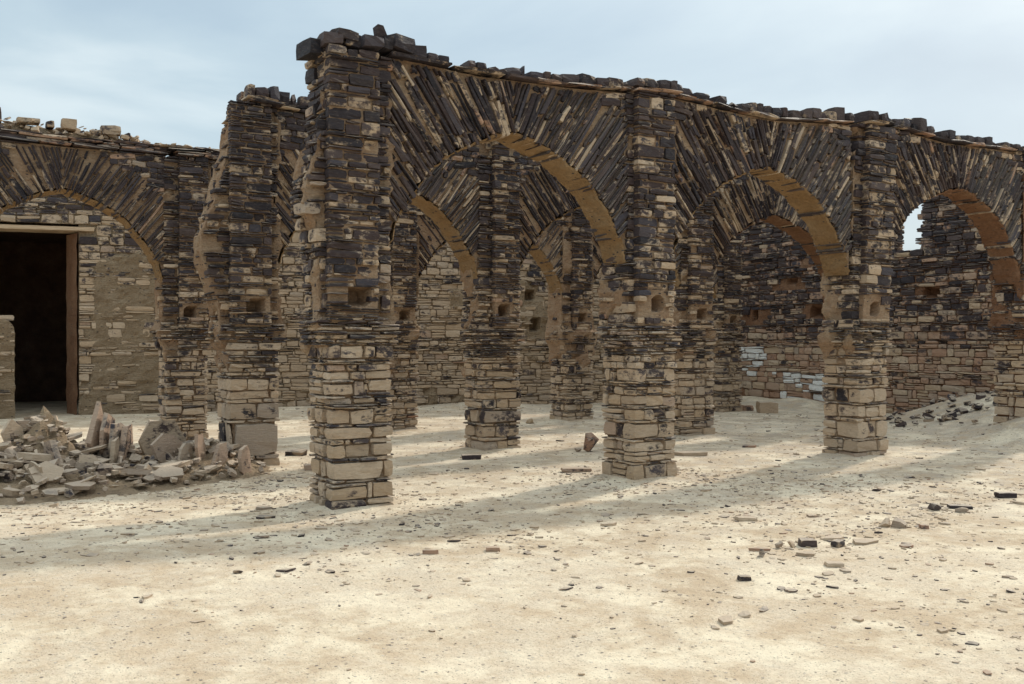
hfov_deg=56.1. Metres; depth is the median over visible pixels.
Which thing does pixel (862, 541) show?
loose stone
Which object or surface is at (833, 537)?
loose stone
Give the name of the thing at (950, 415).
rubble mound
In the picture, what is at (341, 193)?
stone pier
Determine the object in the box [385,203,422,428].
stone pier
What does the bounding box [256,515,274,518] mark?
loose stone
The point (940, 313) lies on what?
end wall
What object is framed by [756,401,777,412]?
loose stone
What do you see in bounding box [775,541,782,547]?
loose stone
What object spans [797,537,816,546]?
loose stone
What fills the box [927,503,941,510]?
loose stone
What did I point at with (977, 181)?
slate arch
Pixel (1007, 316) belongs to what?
stone pier
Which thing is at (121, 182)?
slate arch
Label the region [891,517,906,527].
loose stone
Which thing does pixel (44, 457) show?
rubble heap
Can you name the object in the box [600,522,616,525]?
loose stone
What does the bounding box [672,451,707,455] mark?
loose stone
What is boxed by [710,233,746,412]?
stone pier
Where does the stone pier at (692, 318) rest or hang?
on the sand ground
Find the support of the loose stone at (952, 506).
on the sand ground
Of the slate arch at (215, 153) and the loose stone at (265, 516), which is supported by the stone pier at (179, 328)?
the slate arch at (215, 153)
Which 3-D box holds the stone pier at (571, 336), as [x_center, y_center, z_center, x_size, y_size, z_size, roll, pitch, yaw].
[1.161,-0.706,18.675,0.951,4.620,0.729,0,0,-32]
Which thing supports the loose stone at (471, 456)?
on the sand ground
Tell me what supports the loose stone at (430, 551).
on the sand ground
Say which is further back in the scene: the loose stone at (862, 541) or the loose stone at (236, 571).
the loose stone at (862, 541)
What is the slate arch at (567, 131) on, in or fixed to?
attached to the stone pier at (341, 193)
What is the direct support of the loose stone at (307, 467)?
on the sand ground
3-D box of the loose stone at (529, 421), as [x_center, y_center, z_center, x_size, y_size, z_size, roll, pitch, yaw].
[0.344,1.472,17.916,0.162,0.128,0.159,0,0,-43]
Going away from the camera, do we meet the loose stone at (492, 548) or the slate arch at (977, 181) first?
the loose stone at (492, 548)
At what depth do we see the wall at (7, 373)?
18.91 m
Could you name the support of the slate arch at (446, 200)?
on the stone pier at (492, 333)
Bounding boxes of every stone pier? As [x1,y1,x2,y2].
[149,144,213,440]
[191,84,286,464]
[289,24,415,509]
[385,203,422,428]
[459,141,526,450]
[545,208,598,420]
[595,77,682,479]
[670,193,718,435]
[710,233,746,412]
[817,110,898,456]
[820,296,827,419]
[988,146,1023,424]
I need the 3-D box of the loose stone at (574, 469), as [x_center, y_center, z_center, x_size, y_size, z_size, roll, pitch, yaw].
[0.765,1.528,11.455,0.360,0.063,0.138,0,0,-3]
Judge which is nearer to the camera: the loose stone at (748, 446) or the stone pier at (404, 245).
the loose stone at (748, 446)
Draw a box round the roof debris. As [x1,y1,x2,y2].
[0,107,219,150]
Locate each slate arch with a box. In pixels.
[0,128,170,282]
[209,149,219,177]
[273,91,479,278]
[379,45,634,264]
[415,208,563,293]
[518,154,681,286]
[592,233,717,298]
[673,84,854,276]
[712,173,823,278]
[883,118,1023,284]
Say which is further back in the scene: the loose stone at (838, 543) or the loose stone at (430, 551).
the loose stone at (838, 543)
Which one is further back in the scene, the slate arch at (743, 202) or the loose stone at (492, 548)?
the slate arch at (743, 202)
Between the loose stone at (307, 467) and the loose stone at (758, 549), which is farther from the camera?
the loose stone at (307, 467)
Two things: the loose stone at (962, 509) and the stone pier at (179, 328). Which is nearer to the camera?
the loose stone at (962, 509)
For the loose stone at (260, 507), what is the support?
on the sand ground
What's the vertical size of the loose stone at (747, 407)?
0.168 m
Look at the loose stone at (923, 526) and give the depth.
8.02 m
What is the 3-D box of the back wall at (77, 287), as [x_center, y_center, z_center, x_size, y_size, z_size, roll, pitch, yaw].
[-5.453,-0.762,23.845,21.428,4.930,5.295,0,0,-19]
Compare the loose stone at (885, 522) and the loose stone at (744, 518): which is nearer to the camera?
the loose stone at (885, 522)
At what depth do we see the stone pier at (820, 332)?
18.08 m
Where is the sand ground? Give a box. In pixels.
[0,393,1023,683]
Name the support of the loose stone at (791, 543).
on the sand ground
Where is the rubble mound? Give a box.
[883,390,997,426]
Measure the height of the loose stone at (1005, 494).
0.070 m
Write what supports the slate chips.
on the sand ground
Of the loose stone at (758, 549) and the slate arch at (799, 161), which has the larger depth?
the slate arch at (799, 161)
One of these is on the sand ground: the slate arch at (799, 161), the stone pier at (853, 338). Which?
the stone pier at (853, 338)
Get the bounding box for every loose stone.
[233,570,242,573]
[256,505,272,509]
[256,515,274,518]
[285,449,306,455]
[304,464,311,470]
[422,549,438,554]
[461,454,481,459]
[486,546,499,551]
[526,418,533,423]
[561,467,591,472]
[583,432,598,451]
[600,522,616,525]
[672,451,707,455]
[734,516,757,520]
[737,575,750,580]
[741,405,753,410]
[742,444,755,447]
[748,547,770,550]
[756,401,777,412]
[759,549,764,556]
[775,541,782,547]
[787,540,794,547]
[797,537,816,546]
[823,534,842,540]
[824,561,843,567]
[830,539,844,547]
[853,538,878,544]
[878,518,890,526]
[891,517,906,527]
[918,524,928,528]
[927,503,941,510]
[947,504,972,508]
[955,507,968,512]
[994,492,1016,497]
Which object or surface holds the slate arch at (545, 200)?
on the stone pier at (492, 333)
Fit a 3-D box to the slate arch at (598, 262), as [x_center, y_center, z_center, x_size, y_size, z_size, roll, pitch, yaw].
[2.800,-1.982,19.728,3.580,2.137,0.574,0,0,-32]
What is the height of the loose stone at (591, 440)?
0.288 m
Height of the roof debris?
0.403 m
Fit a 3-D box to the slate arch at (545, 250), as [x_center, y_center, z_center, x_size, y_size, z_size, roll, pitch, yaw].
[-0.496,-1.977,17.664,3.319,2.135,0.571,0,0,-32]
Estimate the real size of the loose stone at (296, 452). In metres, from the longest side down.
0.298 x 0.105 x 0.103 m
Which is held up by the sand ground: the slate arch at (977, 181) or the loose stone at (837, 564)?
the loose stone at (837, 564)
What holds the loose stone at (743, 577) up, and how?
on the sand ground
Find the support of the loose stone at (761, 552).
on the sand ground
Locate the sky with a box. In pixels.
[0,0,1023,250]
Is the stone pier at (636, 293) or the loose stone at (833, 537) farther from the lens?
the stone pier at (636, 293)
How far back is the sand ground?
6.43 m
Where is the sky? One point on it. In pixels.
(159, 71)
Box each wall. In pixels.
[0,194,607,414]
[0,315,15,418]
[739,195,997,412]
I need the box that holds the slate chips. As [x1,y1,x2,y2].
[0,396,1023,678]
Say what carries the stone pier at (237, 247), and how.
on the sand ground
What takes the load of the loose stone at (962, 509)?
on the sand ground
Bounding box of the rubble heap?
[0,401,271,505]
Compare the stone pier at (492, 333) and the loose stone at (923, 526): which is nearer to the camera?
the loose stone at (923, 526)
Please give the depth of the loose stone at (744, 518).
8.36 m

